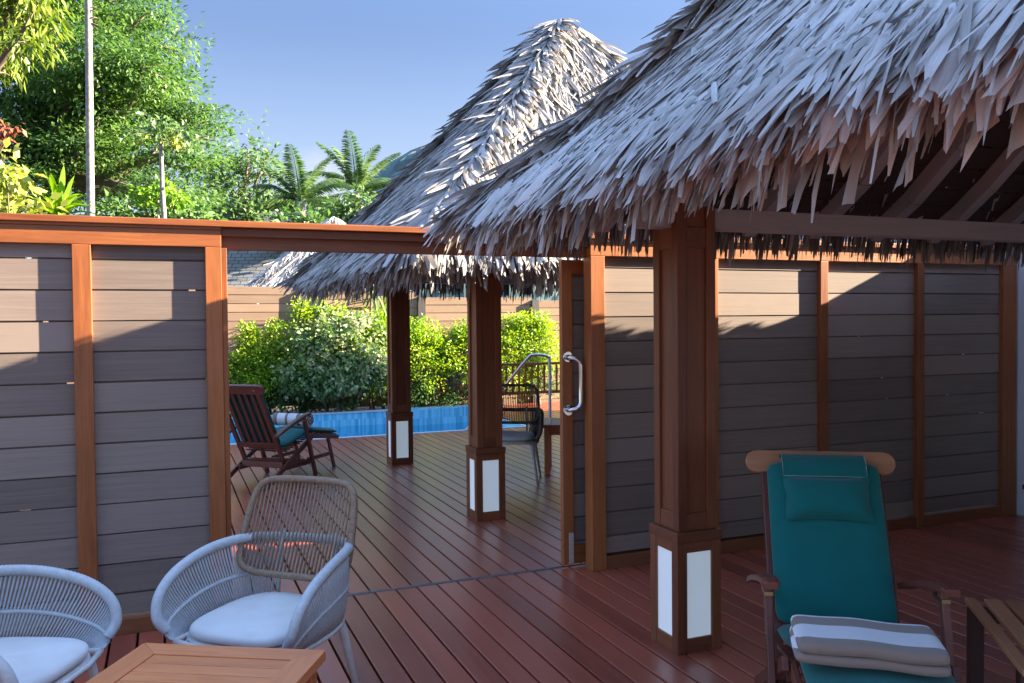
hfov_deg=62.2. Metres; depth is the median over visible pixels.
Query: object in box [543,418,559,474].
table
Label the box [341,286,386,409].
dracaena
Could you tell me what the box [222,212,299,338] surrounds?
shingle house
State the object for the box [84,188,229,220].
garden bush
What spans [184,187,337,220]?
garden bush
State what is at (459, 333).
golden shrub
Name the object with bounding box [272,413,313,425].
rolled towel
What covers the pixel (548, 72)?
thatched pavilion
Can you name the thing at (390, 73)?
sky
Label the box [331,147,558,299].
hills
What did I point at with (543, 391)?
deck railing
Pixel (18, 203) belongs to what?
croton
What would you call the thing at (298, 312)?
golden shrub
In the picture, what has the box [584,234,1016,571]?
timber fence
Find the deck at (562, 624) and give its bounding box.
[20,402,1023,682]
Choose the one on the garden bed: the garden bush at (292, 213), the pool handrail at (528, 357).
the garden bush at (292, 213)
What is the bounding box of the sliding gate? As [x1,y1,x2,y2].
[559,260,784,564]
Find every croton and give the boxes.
[0,137,46,212]
[0,178,67,258]
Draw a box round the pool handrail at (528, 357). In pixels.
[465,353,551,429]
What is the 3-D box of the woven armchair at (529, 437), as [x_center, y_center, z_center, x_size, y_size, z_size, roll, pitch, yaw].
[0.003,0.920,8.524,0.658,0.952,0.652,0,1,5]
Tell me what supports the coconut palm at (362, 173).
on the garden bed
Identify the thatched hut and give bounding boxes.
[241,216,410,312]
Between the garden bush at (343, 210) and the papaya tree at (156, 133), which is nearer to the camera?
the papaya tree at (156, 133)
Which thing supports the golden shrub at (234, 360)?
on the garden bed
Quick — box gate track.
[321,566,561,597]
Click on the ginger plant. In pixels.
(66, 195)
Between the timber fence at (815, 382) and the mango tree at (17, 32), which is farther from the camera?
the mango tree at (17, 32)
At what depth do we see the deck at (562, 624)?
5.15 m
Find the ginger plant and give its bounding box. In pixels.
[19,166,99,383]
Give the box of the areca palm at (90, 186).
[85,0,97,215]
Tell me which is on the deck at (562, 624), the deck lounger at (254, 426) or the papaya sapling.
the deck lounger at (254, 426)
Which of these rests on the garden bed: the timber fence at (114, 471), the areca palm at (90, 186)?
the areca palm at (90, 186)
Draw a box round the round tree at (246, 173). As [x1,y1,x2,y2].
[178,130,299,210]
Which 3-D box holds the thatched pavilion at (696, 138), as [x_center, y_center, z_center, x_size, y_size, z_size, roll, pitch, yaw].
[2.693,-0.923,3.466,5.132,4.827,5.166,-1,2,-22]
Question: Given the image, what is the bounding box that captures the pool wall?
[230,405,467,443]
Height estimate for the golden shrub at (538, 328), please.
1.890 m
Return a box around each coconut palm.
[252,144,355,215]
[306,130,400,214]
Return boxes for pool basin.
[502,419,525,426]
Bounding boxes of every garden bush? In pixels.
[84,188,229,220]
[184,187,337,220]
[192,186,279,220]
[257,199,330,223]
[300,183,377,223]
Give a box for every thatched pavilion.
[272,18,907,521]
[420,0,1023,655]
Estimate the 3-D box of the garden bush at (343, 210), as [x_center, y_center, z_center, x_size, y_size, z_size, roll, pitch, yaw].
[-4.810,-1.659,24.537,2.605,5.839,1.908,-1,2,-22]
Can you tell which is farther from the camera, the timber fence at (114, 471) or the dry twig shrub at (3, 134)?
the dry twig shrub at (3, 134)
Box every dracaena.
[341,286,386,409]
[364,296,411,409]
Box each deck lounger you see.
[229,384,338,490]
[745,450,960,682]
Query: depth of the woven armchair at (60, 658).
3.13 m
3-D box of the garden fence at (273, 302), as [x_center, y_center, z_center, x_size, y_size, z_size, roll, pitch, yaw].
[-4.692,0.256,14.533,15.640,2.470,0.140,-1,2,-22]
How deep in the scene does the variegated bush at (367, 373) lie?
14.02 m
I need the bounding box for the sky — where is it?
[0,0,693,258]
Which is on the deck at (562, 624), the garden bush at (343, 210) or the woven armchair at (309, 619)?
the woven armchair at (309, 619)
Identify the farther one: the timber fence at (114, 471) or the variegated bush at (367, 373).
the variegated bush at (367, 373)
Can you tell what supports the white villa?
on the deck base at (164, 635)
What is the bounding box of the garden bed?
[229,405,416,414]
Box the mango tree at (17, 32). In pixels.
[0,0,75,91]
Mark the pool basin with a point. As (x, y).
(508, 425)
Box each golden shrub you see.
[228,335,287,416]
[230,317,315,414]
[275,295,378,412]
[328,306,414,411]
[385,314,466,406]
[418,316,467,405]
[461,313,541,406]
[503,307,559,404]
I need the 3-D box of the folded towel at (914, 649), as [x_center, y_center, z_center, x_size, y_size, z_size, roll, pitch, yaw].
[1.145,0.978,2.749,0.459,0.083,0.292,0,1,13]
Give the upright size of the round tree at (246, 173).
9.197 m
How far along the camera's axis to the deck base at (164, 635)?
4.45 m
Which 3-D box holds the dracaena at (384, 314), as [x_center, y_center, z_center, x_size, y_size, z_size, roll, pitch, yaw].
[-2.337,0.169,15.001,1.230,2.179,0.945,0,2,23]
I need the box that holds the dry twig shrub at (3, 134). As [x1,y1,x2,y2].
[0,119,26,152]
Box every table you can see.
[86,643,325,682]
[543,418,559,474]
[965,597,1023,682]
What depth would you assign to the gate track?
5.21 m
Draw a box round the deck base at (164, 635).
[72,454,345,682]
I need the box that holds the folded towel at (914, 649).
[790,615,950,676]
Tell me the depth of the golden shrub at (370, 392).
14.68 m
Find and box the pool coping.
[230,409,528,445]
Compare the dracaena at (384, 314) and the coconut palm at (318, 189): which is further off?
the coconut palm at (318, 189)
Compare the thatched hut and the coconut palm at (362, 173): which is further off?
the coconut palm at (362, 173)
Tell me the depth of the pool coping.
12.77 m
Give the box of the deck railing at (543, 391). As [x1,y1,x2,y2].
[502,362,559,394]
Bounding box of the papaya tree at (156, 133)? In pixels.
[118,108,205,217]
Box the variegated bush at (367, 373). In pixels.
[269,304,386,411]
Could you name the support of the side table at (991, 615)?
on the deck at (562, 624)
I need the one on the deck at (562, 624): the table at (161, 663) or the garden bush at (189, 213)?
the table at (161, 663)
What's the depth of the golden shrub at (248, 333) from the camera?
14.01 m
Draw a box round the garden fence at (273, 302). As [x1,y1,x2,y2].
[43,286,559,412]
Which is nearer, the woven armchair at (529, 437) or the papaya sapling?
the woven armchair at (529, 437)
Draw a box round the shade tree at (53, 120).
[0,0,269,258]
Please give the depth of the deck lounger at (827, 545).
3.44 m
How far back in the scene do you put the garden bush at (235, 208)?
25.19 m
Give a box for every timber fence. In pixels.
[0,213,594,638]
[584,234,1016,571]
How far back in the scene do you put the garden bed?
16.05 m
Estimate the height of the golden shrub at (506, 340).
1.920 m
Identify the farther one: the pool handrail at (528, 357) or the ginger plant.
the pool handrail at (528, 357)
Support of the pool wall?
on the pool basin
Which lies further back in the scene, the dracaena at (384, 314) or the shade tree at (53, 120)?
the shade tree at (53, 120)
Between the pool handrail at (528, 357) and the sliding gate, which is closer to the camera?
the sliding gate
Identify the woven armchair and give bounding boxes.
[0,564,121,682]
[150,475,358,682]
[502,384,543,485]
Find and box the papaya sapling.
[127,178,192,217]
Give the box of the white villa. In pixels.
[858,240,1023,515]
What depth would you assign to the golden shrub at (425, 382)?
15.05 m

